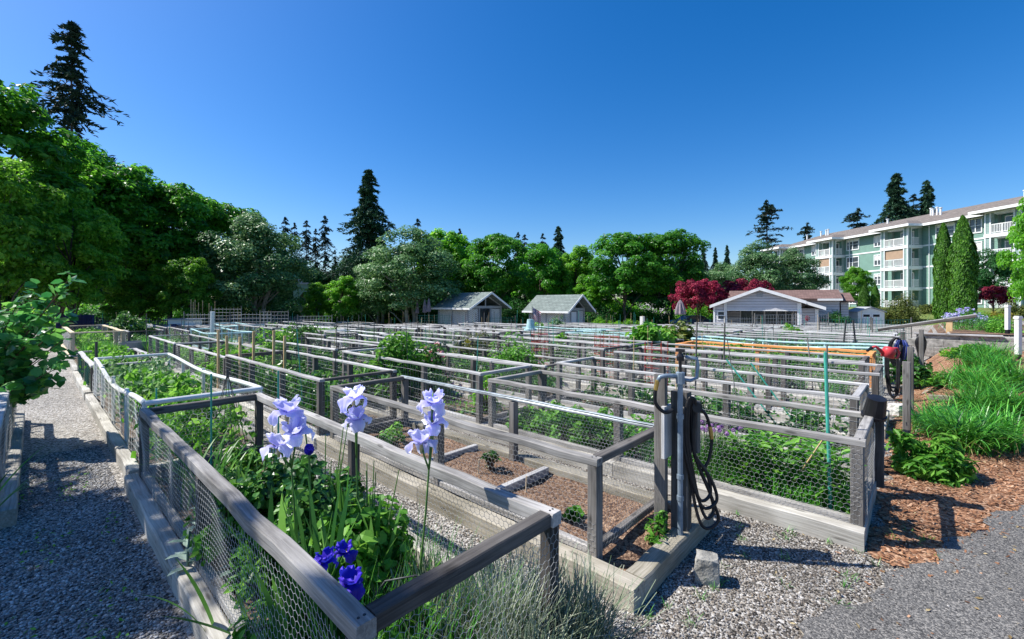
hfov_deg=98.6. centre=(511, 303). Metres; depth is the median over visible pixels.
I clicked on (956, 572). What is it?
bark chips
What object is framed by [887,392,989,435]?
daylily grass
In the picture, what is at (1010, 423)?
daylily grass
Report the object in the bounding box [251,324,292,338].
raised bed
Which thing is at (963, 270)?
column cypress
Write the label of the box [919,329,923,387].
end post
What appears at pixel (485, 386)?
leafy plant
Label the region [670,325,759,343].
raised bed
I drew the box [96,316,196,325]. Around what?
board fence
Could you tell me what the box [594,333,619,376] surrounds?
wire cage
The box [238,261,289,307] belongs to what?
dark tree
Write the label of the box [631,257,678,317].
dark tree
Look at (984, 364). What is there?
daylily grass
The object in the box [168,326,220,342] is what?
raised bed
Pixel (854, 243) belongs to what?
window
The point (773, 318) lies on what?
wire trellis
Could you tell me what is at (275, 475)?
rose bush
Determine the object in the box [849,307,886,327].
tool shed
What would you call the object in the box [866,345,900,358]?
watering can
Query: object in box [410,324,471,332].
raised bed
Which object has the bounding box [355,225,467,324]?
silver tree
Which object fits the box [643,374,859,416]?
vegetable crop
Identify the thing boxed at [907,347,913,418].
end post
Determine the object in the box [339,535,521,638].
lavender
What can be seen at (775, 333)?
raised bed
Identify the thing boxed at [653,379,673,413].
short hose
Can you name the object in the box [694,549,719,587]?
concrete block
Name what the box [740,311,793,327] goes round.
porch window
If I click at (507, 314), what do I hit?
undergrowth bush
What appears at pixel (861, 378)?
raised bed
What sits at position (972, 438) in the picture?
daylily grass
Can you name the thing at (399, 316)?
undergrowth bush
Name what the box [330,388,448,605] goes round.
iris
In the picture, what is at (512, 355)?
garden bush
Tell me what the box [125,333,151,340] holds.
vegetable crop
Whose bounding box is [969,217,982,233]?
window
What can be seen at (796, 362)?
vegetable crop
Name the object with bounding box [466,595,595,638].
lavender
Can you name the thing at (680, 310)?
folded umbrella
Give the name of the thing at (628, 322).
hedge shrub
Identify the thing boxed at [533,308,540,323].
striped flag
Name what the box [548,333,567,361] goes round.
leafy plant
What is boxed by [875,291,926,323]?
round shrub
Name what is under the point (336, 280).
dark tree
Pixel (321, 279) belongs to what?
dark tree
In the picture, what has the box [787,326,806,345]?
leafy plant
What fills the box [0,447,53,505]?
strap plant
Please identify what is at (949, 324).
beam trough
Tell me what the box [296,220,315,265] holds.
thin fir
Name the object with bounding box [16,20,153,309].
tall fir
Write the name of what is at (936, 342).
retaining wall
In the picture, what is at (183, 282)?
maple tree
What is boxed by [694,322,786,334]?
raised bed
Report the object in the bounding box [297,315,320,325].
wire trellis
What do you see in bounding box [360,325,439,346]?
raised bed
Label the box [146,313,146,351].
garden stake
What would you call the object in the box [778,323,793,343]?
leafy plant
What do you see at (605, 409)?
potato plant
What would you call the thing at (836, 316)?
house shrub
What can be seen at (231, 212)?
maple tree
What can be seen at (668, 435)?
hose post
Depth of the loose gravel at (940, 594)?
2.93 m
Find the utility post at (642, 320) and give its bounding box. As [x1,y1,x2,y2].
[640,316,644,324]
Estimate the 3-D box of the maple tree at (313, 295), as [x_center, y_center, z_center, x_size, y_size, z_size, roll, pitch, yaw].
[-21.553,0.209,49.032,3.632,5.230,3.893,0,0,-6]
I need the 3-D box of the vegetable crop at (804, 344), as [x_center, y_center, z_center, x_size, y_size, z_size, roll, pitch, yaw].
[7.957,1.472,13.055,4.493,0.834,1.391,0,0,43]
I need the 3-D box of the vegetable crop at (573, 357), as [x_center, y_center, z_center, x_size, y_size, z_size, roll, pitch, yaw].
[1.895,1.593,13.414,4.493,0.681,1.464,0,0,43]
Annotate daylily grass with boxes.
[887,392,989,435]
[900,398,1023,457]
[916,379,1022,420]
[923,360,1016,389]
[932,399,1023,454]
[934,368,1023,396]
[941,344,1008,370]
[952,348,1022,376]
[953,379,1023,421]
[956,356,1023,391]
[958,338,1023,361]
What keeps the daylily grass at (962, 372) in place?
on the ground at (58, 419)
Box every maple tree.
[62,158,190,317]
[98,269,168,320]
[108,182,229,318]
[149,256,222,318]
[181,201,277,310]
[299,282,334,324]
[323,275,363,321]
[412,228,478,303]
[457,233,528,303]
[511,243,564,301]
[556,245,597,301]
[565,281,613,317]
[583,232,668,321]
[634,228,711,319]
[838,266,875,305]
[996,197,1023,302]
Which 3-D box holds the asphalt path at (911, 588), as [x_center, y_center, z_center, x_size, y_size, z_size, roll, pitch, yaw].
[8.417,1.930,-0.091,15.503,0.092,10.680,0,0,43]
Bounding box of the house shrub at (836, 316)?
[818,310,851,325]
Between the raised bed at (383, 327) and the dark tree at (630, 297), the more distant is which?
the dark tree at (630, 297)
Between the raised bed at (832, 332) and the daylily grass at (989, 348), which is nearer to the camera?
the daylily grass at (989, 348)
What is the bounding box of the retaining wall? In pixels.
[908,332,1023,356]
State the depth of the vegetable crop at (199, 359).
11.67 m
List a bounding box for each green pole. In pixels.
[726,359,774,421]
[750,363,794,423]
[823,352,831,508]
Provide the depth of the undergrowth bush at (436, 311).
55.63 m
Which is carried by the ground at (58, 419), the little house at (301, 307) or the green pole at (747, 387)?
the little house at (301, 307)
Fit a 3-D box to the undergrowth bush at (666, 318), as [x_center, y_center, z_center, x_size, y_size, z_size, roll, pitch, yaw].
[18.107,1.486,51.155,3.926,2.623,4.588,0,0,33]
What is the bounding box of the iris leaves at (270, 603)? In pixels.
[254,510,342,638]
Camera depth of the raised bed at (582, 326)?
22.16 m
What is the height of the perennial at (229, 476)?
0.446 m
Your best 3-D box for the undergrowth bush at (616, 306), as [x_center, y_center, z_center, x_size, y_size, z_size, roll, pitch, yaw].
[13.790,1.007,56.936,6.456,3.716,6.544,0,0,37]
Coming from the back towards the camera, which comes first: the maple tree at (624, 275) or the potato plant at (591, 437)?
the maple tree at (624, 275)
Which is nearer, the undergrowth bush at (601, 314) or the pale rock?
the pale rock
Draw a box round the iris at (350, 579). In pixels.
[338,564,364,599]
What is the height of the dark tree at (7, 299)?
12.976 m
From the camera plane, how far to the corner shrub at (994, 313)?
36.04 m
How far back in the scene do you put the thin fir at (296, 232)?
77.91 m
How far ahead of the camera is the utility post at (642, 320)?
41.87 m
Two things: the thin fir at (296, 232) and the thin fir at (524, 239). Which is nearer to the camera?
the thin fir at (296, 232)
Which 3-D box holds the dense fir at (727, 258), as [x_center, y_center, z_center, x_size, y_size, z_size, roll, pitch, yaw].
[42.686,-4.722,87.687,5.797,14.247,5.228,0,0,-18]
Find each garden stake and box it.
[95,342,97,386]
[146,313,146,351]
[155,388,156,456]
[210,374,211,465]
[277,371,278,462]
[296,328,296,392]
[296,329,302,404]
[335,325,336,375]
[405,317,409,399]
[694,322,697,396]
[722,323,725,393]
[807,338,813,389]
[826,345,828,391]
[842,320,846,345]
[852,320,857,353]
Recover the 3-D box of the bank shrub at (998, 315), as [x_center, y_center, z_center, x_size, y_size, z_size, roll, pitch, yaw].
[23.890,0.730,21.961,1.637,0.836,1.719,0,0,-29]
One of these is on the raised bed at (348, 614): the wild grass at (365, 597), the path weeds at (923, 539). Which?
the wild grass at (365, 597)
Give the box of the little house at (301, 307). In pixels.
[289,293,326,324]
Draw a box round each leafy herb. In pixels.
[376,421,404,443]
[643,510,671,543]
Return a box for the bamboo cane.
[789,440,822,487]
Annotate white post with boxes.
[1004,305,1011,333]
[1013,316,1022,359]
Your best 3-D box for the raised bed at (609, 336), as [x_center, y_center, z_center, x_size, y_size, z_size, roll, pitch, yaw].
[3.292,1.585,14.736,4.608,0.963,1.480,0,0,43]
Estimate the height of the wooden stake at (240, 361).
1.213 m
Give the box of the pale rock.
[887,403,901,415]
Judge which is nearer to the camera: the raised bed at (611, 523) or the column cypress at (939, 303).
the raised bed at (611, 523)
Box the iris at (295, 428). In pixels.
[260,394,336,602]
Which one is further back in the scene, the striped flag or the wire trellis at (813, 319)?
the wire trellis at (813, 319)
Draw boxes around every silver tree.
[195,211,319,322]
[343,256,410,323]
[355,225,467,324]
[704,261,746,309]
[722,239,801,297]
[769,246,831,289]
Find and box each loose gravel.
[0,445,188,638]
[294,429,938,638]
[835,517,1023,638]
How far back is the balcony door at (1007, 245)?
50.81 m
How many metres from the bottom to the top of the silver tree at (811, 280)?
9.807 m
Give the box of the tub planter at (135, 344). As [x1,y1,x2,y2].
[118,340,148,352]
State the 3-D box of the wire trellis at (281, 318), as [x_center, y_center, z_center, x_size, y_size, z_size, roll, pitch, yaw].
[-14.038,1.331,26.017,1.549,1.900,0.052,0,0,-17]
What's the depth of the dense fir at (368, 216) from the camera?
55.10 m
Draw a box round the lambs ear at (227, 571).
[216,530,260,587]
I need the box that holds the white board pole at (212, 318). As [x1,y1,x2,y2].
[210,311,214,338]
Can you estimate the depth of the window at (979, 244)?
53.76 m
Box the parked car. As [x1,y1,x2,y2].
[669,315,712,324]
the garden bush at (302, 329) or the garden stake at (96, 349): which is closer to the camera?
the garden stake at (96, 349)
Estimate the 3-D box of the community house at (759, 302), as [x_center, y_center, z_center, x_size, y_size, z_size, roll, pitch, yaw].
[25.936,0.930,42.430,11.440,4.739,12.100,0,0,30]
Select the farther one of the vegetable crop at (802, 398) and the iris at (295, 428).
the vegetable crop at (802, 398)
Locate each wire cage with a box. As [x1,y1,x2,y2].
[531,328,547,367]
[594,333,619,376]
[644,341,668,385]
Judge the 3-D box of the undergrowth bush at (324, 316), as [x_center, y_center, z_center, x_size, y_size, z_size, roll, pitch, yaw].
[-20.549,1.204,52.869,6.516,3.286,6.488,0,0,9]
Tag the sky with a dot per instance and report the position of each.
(588, 119)
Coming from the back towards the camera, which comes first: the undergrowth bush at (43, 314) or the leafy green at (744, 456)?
the undergrowth bush at (43, 314)
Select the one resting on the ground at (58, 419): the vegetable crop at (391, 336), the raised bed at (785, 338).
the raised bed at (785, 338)
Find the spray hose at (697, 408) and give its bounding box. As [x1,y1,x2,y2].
[692,403,713,471]
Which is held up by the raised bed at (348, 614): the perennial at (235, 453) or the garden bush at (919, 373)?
the perennial at (235, 453)
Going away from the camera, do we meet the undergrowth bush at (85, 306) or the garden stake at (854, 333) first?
the garden stake at (854, 333)
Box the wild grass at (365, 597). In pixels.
[259,501,537,638]
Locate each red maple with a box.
[667,278,729,321]
[717,278,774,300]
[977,285,1015,314]
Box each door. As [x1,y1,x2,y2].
[572,312,575,322]
[862,313,870,326]
[871,313,880,323]
[901,272,913,286]
[1005,215,1012,231]
[1005,241,1012,251]
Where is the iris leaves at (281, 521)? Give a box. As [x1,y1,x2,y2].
[211,458,306,577]
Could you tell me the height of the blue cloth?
0.428 m
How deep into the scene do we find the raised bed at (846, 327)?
22.77 m
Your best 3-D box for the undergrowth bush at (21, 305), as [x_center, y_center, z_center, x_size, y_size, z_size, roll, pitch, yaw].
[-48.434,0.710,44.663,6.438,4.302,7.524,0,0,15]
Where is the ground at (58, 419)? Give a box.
[0,303,1023,638]
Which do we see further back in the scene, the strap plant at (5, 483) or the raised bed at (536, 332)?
the raised bed at (536, 332)
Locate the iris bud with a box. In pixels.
[304,444,314,556]
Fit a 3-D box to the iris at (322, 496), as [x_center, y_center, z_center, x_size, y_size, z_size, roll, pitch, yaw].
[-1.360,1.365,3.155,0.770,1.154,0.819,0,0,43]
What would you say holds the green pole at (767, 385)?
on the raised bed at (860, 393)
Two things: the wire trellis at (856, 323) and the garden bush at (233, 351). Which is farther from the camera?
the wire trellis at (856, 323)
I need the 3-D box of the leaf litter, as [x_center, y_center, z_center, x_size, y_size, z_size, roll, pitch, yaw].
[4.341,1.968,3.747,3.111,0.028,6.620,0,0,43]
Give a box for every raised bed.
[0,384,24,529]
[61,325,124,354]
[65,355,90,370]
[72,348,164,399]
[85,353,273,475]
[96,324,117,329]
[119,327,164,340]
[124,392,573,638]
[148,334,223,369]
[153,324,194,339]
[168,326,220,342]
[171,341,282,392]
[190,327,258,353]
[194,324,234,332]
[216,322,263,342]
[218,350,400,448]
[236,324,300,347]
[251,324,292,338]
[265,337,383,383]
[275,329,357,355]
[283,321,335,328]
[283,326,346,344]
[316,325,376,339]
[316,375,713,613]
[324,330,397,354]
[327,335,441,368]
[336,321,373,323]
[341,347,535,436]
[351,324,414,334]
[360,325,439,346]
[379,332,489,366]
[397,326,474,345]
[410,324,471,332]
[413,345,582,408]
[420,327,522,358]
[424,325,497,339]
[458,322,527,339]
[459,328,559,353]
[469,336,630,392]
[478,370,876,551]
[484,323,554,332]
[485,327,577,349]
[507,334,656,377]
[522,326,614,347]
[545,324,633,338]
[547,333,683,370]
[549,356,868,473]
[565,331,676,354]
[566,322,624,328]
[566,324,636,333]
[606,329,727,356]
[608,347,889,439]
[628,325,742,349]
[637,343,871,406]
[668,326,752,346]
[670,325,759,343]
[672,341,875,391]
[680,324,772,342]
[688,336,891,383]
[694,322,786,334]
[726,333,896,368]
[743,330,899,362]
[753,328,896,353]
[765,329,897,349]
[774,327,898,343]
[794,326,905,343]
[796,325,903,339]
[801,322,906,341]
[810,325,899,335]
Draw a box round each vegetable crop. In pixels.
[73,329,114,350]
[74,326,101,346]
[79,337,124,361]
[79,343,149,385]
[93,355,203,416]
[115,367,256,460]
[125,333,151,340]
[138,334,177,352]
[150,343,208,364]
[178,331,207,342]
[182,351,265,385]
[196,336,238,350]
[244,358,363,425]
[290,344,361,377]
[292,327,339,342]
[332,335,376,350]
[347,352,372,363]
[359,328,392,335]
[368,333,428,342]
[389,388,507,414]
[407,327,464,343]
[438,352,563,395]
[472,334,546,350]
[519,344,638,369]
[547,366,607,379]
[575,374,848,450]
[578,331,633,353]
[579,328,630,336]
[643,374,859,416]
[667,358,856,394]
[687,342,858,381]
[708,337,876,369]
[744,344,882,363]
[769,339,881,353]
[797,333,888,343]
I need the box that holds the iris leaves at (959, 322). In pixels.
[918,313,1012,329]
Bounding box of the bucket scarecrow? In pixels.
[524,319,536,347]
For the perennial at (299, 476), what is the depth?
4.00 m
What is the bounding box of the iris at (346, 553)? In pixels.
[321,539,357,638]
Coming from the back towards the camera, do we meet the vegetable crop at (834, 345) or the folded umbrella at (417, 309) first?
the folded umbrella at (417, 309)
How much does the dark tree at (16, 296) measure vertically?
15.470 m
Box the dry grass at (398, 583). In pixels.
[265,519,532,638]
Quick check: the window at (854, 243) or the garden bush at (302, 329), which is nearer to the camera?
the garden bush at (302, 329)
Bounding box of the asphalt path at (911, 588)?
[797,505,1023,638]
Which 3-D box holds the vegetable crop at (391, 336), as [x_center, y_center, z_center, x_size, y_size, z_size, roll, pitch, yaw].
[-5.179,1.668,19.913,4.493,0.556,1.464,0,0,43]
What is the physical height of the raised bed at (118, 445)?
0.963 m
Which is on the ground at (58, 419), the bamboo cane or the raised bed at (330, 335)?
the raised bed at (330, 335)
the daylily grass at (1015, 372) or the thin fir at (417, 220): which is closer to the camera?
the daylily grass at (1015, 372)
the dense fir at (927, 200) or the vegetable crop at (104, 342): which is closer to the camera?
the vegetable crop at (104, 342)
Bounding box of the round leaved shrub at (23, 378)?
[0,271,85,407]
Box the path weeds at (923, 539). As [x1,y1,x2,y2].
[645,510,941,624]
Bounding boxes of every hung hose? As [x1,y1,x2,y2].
[884,349,900,398]
[888,337,903,366]
[915,335,926,356]
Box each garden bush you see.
[102,311,160,341]
[195,343,271,389]
[250,326,302,366]
[286,322,326,350]
[346,331,446,404]
[413,368,453,401]
[415,342,461,390]
[451,330,498,364]
[479,330,550,385]
[546,315,564,331]
[625,321,683,362]
[658,319,699,360]
[889,353,933,386]
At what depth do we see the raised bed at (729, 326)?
23.34 m
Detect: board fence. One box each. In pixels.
[56,313,93,334]
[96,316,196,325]
[201,315,303,327]
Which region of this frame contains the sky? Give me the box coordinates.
[0,0,1023,302]
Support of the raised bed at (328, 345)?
on the ground at (58, 419)
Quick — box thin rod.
[727,340,742,439]
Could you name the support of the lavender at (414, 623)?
on the raised bed at (348, 614)
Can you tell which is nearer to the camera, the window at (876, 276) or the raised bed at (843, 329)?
the raised bed at (843, 329)
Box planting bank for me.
[928,323,1023,334]
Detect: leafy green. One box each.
[716,429,778,491]
[735,428,790,481]
[745,434,819,497]
[787,435,849,489]
[788,442,866,513]
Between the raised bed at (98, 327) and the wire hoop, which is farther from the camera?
the raised bed at (98, 327)
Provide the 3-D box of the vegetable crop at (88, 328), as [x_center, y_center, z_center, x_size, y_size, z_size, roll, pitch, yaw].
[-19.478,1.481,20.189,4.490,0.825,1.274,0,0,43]
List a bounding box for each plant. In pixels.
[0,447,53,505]
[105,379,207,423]
[146,545,289,634]
[194,345,225,373]
[243,329,258,343]
[358,348,372,361]
[470,369,501,412]
[480,450,500,471]
[505,404,554,434]
[531,405,578,439]
[539,399,584,428]
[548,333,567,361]
[566,413,611,448]
[569,330,588,355]
[586,406,612,438]
[606,424,653,458]
[627,414,653,450]
[770,360,804,388]
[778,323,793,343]
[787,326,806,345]
[920,370,954,388]
[939,344,972,357]
[971,343,1002,352]
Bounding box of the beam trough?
[878,314,976,331]
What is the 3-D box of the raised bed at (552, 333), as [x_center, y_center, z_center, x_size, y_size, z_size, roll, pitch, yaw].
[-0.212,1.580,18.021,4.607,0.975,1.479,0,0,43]
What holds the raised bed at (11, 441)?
on the ground at (58, 419)
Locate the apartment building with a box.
[760,190,1023,307]
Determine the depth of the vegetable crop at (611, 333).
23.23 m
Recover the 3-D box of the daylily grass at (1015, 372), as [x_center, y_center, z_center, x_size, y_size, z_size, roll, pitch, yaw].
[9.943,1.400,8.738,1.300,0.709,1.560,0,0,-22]
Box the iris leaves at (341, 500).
[328,466,371,574]
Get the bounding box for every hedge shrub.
[592,317,606,324]
[621,319,635,325]
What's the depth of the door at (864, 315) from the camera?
42.01 m
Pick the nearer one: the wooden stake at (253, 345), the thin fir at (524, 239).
the wooden stake at (253, 345)
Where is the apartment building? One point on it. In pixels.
(894, 258)
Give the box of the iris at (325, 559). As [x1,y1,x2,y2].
[314,546,338,638]
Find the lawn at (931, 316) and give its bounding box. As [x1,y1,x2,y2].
[849,307,1023,325]
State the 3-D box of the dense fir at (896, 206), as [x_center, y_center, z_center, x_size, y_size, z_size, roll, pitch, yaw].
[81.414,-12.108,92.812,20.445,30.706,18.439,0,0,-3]
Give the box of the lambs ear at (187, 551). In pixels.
[165,503,225,575]
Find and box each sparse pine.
[739,199,792,287]
[797,222,814,239]
[841,208,871,228]
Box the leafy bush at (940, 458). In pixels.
[884,428,979,487]
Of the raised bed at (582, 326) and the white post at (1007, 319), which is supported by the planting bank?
the white post at (1007, 319)
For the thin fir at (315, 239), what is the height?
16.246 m
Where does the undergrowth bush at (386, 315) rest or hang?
on the ground at (58, 419)
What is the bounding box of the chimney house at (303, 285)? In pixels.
[293,279,380,322]
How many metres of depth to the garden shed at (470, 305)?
43.76 m
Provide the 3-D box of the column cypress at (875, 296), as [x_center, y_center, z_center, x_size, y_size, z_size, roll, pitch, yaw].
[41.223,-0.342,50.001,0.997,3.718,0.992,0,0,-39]
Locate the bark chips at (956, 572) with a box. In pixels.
[870,515,1023,638]
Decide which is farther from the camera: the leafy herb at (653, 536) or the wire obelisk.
the wire obelisk
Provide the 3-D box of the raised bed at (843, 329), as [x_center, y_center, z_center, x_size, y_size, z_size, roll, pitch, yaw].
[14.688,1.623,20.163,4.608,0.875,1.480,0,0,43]
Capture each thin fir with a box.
[279,217,292,292]
[288,223,303,258]
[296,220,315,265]
[307,229,322,269]
[313,216,338,284]
[331,250,338,269]
[414,218,423,266]
[513,232,524,294]
[522,235,529,297]
[537,233,548,245]
[908,194,921,213]
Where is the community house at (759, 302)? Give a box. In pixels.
[710,287,854,329]
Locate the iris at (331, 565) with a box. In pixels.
[281,384,371,638]
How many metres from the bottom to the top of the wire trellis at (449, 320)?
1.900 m
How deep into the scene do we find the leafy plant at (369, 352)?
14.50 m
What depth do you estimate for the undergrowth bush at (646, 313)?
52.03 m
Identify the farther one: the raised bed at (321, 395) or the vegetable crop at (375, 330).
the vegetable crop at (375, 330)
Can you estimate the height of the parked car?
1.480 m
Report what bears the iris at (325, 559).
on the raised bed at (348, 614)
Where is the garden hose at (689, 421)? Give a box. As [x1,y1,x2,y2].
[683,396,719,529]
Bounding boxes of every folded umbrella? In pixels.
[415,301,418,312]
[423,299,426,322]
[427,298,430,311]
[675,300,685,322]
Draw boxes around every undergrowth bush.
[3,297,52,328]
[22,304,64,330]
[47,301,135,328]
[79,301,148,326]
[136,300,182,323]
[148,307,192,324]
[175,298,236,322]
[205,303,260,327]
[232,308,278,324]
[239,293,289,324]
[269,300,308,325]
[315,307,365,324]
[326,304,373,325]
[360,311,397,323]
[384,310,430,323]
[409,303,437,323]
[428,295,447,322]
[502,296,528,324]
[585,303,616,323]
[606,297,638,323]
[613,302,653,322]
[632,305,667,324]
[652,306,678,323]
[661,301,704,318]
[687,305,712,319]
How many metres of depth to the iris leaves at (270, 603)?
2.16 m
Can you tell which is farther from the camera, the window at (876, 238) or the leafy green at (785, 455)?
the window at (876, 238)
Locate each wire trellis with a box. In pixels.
[183,311,208,332]
[211,306,241,325]
[229,311,271,339]
[263,310,288,325]
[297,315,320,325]
[417,315,450,324]
[724,316,756,328]
[754,313,795,332]
[792,313,828,337]
[819,317,870,341]
[872,317,911,346]
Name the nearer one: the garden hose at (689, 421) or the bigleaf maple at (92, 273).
the garden hose at (689, 421)
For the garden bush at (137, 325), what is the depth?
20.70 m
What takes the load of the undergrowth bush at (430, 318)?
on the ground at (58, 419)
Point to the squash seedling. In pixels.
(570, 516)
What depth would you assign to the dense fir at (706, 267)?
87.68 m
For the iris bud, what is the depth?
2.72 m
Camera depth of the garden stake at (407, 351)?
8.35 m
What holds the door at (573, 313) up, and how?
in the garden shed at (550, 307)
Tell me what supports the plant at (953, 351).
on the mulch path at (879, 552)
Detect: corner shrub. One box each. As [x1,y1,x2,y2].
[919,304,932,313]
[984,311,1016,322]
[1000,299,1023,318]
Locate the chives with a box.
[669,420,766,490]
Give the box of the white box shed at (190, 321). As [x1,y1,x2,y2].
[163,319,201,332]
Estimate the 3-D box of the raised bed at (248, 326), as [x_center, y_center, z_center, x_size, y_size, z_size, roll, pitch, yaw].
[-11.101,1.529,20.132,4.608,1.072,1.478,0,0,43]
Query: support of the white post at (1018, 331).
on the mulch path at (879, 552)
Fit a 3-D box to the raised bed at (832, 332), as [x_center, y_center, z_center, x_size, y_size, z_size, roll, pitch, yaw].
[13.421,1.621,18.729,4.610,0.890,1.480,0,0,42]
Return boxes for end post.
[902,361,910,433]
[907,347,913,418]
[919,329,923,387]
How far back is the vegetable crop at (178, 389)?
5.59 m
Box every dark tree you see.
[1,292,30,311]
[12,293,53,304]
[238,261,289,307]
[272,267,323,305]
[310,268,335,285]
[327,253,362,289]
[504,271,534,311]
[523,252,582,298]
[609,286,644,310]
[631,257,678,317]
[656,260,710,308]
[977,248,1011,308]
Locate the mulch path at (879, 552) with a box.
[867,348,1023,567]
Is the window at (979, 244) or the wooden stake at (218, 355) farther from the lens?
the window at (979, 244)
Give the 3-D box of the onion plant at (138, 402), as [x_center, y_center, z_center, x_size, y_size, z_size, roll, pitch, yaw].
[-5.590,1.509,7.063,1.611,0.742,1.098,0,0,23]
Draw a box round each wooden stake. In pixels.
[217,331,219,387]
[225,336,228,354]
[238,337,241,393]
[252,331,254,360]
[272,330,274,395]
[283,336,285,368]
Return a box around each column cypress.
[857,284,870,306]
[870,285,879,307]
[931,222,954,319]
[946,215,980,321]
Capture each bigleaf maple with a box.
[0,79,104,289]
[0,157,72,329]
[5,134,138,314]
[7,186,130,330]
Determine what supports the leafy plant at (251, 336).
on the raised bed at (248, 326)
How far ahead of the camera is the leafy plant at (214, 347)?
12.02 m
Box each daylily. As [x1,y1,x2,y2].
[135,425,261,512]
[192,445,281,490]
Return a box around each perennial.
[211,467,254,514]
[213,444,266,477]
[220,523,302,603]
[232,585,341,638]
[283,456,307,504]
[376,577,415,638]
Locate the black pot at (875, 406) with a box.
[860,394,886,421]
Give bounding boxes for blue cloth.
[894,340,908,359]
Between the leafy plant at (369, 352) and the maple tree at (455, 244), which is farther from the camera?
the maple tree at (455, 244)
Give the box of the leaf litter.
[731,437,1019,638]
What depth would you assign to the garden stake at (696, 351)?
7.42 m
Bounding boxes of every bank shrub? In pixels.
[954,309,1023,330]
[979,310,1004,323]
[984,317,1023,332]
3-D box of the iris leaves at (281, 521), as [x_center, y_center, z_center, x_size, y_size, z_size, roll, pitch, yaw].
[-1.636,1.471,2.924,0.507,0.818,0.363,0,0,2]
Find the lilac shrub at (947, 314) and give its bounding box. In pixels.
[941,307,987,325]
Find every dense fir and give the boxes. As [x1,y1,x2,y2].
[316,169,420,323]
[553,226,565,254]
[701,246,709,310]
[708,247,717,291]
[721,245,730,285]
[871,173,919,224]
[916,180,938,216]
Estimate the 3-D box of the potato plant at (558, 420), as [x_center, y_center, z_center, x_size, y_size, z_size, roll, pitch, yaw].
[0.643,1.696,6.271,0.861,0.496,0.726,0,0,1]
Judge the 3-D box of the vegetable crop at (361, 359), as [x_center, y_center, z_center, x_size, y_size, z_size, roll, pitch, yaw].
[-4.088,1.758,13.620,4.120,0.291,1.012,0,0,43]
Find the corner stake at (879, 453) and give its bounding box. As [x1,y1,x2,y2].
[875,422,883,487]
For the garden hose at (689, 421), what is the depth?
3.54 m
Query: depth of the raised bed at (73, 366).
13.61 m
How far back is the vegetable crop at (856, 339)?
19.84 m
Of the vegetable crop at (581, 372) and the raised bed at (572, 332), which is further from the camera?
the raised bed at (572, 332)
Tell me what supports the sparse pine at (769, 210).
on the ground at (58, 419)
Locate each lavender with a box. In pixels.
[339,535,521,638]
[373,578,448,638]
[417,539,612,638]
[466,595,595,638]
[504,545,666,638]
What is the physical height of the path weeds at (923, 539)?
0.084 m
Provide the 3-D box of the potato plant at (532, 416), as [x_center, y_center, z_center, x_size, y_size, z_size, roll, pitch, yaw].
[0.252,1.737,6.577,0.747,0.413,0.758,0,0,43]
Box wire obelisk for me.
[208,369,245,452]
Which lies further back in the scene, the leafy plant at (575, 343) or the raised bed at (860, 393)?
the leafy plant at (575, 343)
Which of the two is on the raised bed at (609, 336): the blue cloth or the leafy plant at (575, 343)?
the leafy plant at (575, 343)
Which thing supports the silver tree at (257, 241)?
on the ground at (58, 419)
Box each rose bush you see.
[183,468,266,569]
[222,426,306,554]
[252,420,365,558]
[298,461,415,604]
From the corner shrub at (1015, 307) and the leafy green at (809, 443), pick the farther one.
the corner shrub at (1015, 307)
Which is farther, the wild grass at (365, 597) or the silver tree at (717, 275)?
the silver tree at (717, 275)
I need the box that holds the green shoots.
[635,440,849,512]
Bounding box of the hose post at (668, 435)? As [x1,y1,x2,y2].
[654,348,700,535]
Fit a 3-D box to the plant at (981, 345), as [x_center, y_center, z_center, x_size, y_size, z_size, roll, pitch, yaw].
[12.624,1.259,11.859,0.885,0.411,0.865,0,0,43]
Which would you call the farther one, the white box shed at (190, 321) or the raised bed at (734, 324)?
the white box shed at (190, 321)
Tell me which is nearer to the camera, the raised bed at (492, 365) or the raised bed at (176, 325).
the raised bed at (492, 365)
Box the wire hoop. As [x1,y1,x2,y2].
[368,574,438,637]
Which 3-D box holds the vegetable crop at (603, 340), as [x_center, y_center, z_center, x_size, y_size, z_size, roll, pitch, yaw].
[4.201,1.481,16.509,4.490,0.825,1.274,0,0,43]
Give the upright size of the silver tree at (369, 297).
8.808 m
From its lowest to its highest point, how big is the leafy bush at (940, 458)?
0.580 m
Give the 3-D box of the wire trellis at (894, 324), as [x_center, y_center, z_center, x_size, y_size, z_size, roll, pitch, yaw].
[16.414,1.350,19.017,2.449,1.500,0.052,0,0,-17]
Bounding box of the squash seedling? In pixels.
[562,504,584,521]
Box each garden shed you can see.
[431,292,511,325]
[522,294,595,327]
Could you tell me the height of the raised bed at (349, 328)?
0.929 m
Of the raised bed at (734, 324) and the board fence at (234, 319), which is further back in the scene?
the board fence at (234, 319)
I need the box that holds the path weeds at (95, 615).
[4,472,137,638]
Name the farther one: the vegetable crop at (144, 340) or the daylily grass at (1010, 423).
the vegetable crop at (144, 340)
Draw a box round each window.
[717,311,723,319]
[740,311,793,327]
[795,247,803,257]
[811,245,815,255]
[846,238,858,250]
[846,256,858,268]
[874,235,879,246]
[874,254,879,265]
[874,273,879,284]
[935,222,954,238]
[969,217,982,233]
[976,241,982,255]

